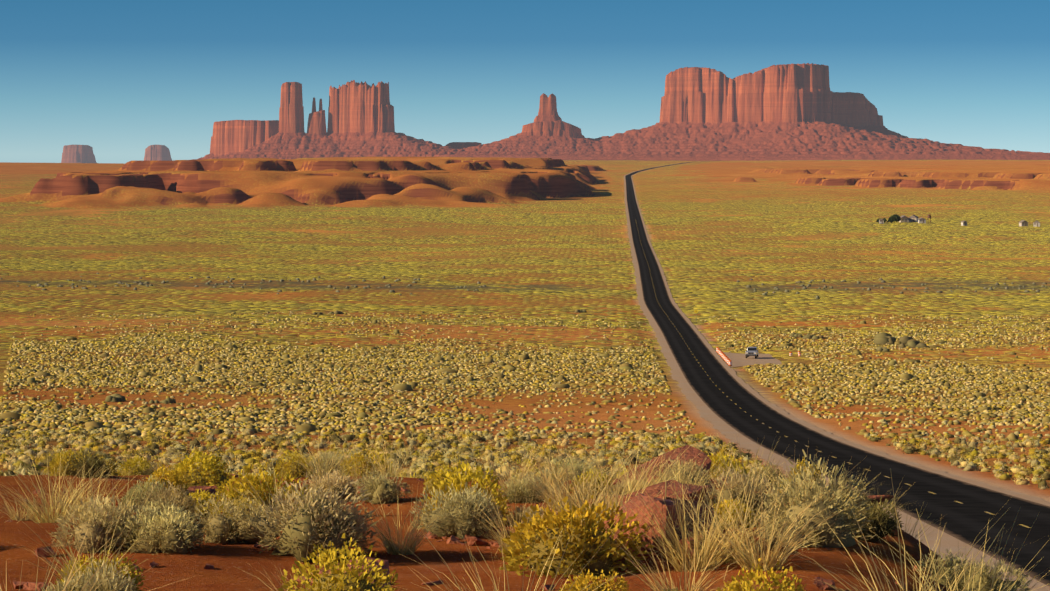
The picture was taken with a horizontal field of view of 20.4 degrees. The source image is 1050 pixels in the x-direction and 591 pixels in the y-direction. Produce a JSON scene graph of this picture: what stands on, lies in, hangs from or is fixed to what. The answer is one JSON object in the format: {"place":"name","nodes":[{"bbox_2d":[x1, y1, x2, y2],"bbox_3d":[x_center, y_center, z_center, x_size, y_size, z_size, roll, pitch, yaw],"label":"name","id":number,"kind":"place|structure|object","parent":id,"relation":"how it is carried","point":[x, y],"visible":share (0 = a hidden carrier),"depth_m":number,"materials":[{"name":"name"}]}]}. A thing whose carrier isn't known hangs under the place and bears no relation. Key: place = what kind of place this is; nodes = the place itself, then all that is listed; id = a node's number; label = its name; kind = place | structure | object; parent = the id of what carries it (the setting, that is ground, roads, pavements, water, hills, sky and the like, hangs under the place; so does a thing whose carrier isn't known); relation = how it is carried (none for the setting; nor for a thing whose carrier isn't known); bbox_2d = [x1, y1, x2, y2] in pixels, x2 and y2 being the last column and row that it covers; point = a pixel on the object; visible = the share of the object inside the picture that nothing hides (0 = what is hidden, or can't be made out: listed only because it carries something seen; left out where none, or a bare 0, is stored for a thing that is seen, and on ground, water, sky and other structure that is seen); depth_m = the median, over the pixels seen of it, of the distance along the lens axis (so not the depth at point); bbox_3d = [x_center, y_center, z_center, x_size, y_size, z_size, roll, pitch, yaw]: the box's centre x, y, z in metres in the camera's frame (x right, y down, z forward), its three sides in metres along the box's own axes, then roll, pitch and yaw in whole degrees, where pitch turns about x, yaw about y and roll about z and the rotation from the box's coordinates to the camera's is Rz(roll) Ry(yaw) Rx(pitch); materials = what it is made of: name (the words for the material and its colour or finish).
{"place":"outdoors","nodes":[
{"label":"outdoors","id":0,"kind":"place"},
{"bbox_2d":[0,157,1049,590],"bbox_3d":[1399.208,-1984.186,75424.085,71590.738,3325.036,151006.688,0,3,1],"label":"terrain","id":1,"kind":"structure","parent":0,"point":[536,239],"depth_m":982.05,"materials":[{"name":"soil"}]},
{"bbox_2d":[61,145,171,162],"bbox_3d":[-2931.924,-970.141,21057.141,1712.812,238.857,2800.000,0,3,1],"label":"butte","id":2,"kind":"object","parent":1,"relation":"on","point":[77,154],"visible":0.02,"depth_m":20951.99,"materials":[{"name":"stone"}]},
{"bbox_2d":[192,80,459,159],"bbox_3d":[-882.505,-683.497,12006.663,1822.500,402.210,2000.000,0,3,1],"label":"butte group","id":3,"kind":"object","parent":1,"relation":"on","point":[361,119],"visible":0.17,"depth_m":11933.67,"materials":[{"name":"stone"}]},
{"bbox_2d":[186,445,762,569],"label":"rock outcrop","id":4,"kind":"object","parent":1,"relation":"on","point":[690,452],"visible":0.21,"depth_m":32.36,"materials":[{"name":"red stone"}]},
{"bbox_2d":[5,473,956,590],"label":"pebbles","id":5,"kind":"object","parent":1,"relation":"on","point":[471,541],"visible":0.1,"depth_m":29.08,"materials":[{"name":"red stone"}]},
{"bbox_2d":[435,93,603,159],"bbox_3d":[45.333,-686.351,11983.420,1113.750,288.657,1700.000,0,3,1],"label":"butte","id":6,"kind":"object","parent":1,"relation":"on","point":[548,133],"depth_m":11821.91,"materials":[{"name":"stone"}]},
{"bbox_2d":[0,422,1048,590],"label":"desert shrubs","id":7,"kind":"object","parent":1,"relation":"on","point":[574,516],"visible":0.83,"depth_m":32.01,"materials":[{"name":"green plant"}]},
{"bbox_2d":[0,427,1049,488],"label":"shrubs","id":8,"kind":"object","parent":1,"relation":"on","point":[617,448],"visible":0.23,"depth_m":223.47,"materials":[{"name":"green plant"}]},
{"bbox_2d":[0,272,1049,403],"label":"shrubs","id":9,"kind":"object","parent":1,"relation":"on","point":[886,338],"visible":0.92,"depth_m":855.38,"materials":[{"name":"green plant"}]},
{"bbox_2d":[0,311,1049,441],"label":"bushes","id":10,"kind":"object","parent":1,"relation":"on","point":[331,412],"visible":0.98,"depth_m":424.04,"materials":[{"name":"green plant"}]},
{"bbox_2d":[723,352,781,366],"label":"gravel layby","id":11,"kind":"object","parent":1,"relation":"on","point":[738,359],"depth_m":521.88,"materials":[{"name":"beige gravel"}]},
{"bbox_2d":[745,347,758,357],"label":"car","id":12,"kind":"object","parent":11,"relation":"on","point":[752,351],"visible":1,"depth_m":525.20,"materials":[{"name":"grey paint"}]},
{"bbox_2d":[578,63,1049,160],"bbox_3d":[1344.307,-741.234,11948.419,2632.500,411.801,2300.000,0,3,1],"label":"mesa","id":13,"kind":"structure","parent":1,"relation":"on","point":[788,112],"depth_m":11697.55,"materials":[{"name":"stone"}]},
{"bbox_2d":[624,161,1049,590],"bbox_3d":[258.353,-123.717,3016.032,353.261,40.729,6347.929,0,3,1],"label":"road shoulder","id":14,"kind":"object","parent":1,"relation":"on","point":[946,542],"visible":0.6,"depth_m":226.92},
{"bbox_2d":[631,161,1049,505],"bbox_3d":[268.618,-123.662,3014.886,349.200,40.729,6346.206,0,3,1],"label":"road shoulder","id":15,"kind":"object","parent":1,"relation":"on","point":[731,371],"visible":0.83,"depth_m":282.92},
{"bbox_2d":[876,214,900,222],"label":"trees","id":16,"kind":"object","parent":1,"relation":"on","point":[892,218],"depth_m":1698.11,"materials":[{"name":"green plant"}]},
{"bbox_2d":[918,217,925,222],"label":"house","id":17,"kind":"structure","parent":1,"relation":"on","point":[921,220],"depth_m":1692.96,"materials":[{"name":"beige"}]},
{"bbox_2d":[961,221,966,225],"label":"house","id":18,"kind":"structure","parent":1,"relation":"on","point":[963,223],"depth_m":1662.95,"materials":[{"name":"beige"}]},
{"bbox_2d":[1019,220,1028,225],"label":"house","id":19,"kind":"structure","parent":1,"relation":"on","point":[1023,223],"depth_m":1643.59,"materials":[{"name":"beige"}]},
{"bbox_2d":[1033,221,1040,226],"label":"house","id":20,"kind":"structure","parent":1,"relation":"on","point":[1036,223],"depth_m":1639.27,"materials":[{"name":"beige"}]},
{"bbox_2d":[0,0,1049,163],"label":"sky","id":21,"kind":"structure","parent":0,"point":[119,79],"materials":[{"name":"blue"}]},
{"bbox_2d":[625,161,1049,586],"bbox_3d":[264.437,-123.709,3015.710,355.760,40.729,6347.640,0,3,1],"label":"road asphalt","id":22,"kind":"structure","parent":0,"point":[967,519],"depth_m":202.02,"materials":[{"name":"black asphalt"}]},
{"bbox_2d":[637,227,1030,527],"bbox_3d":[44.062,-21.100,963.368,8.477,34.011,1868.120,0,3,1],"label":"road centre dashes","id":23,"kind":"object","parent":22,"relation":"on","point":[820,451],"visible":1,"depth_m":215.87,"materials":[{"name":"yellow paint"}]},
{"bbox_2d":[899,215,908,221],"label":"house","id":24,"kind":"structure","parent":0,"point":[904,218],"depth_m":1706.63,"materials":[{"name":"beige"}]},
{"bbox_2d":[909,215,918,221],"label":"house","id":25,"kind":"structure","parent":0,"point":[913,218],"depth_m":1709.69,"materials":[{"name":"beige"}]}
]}

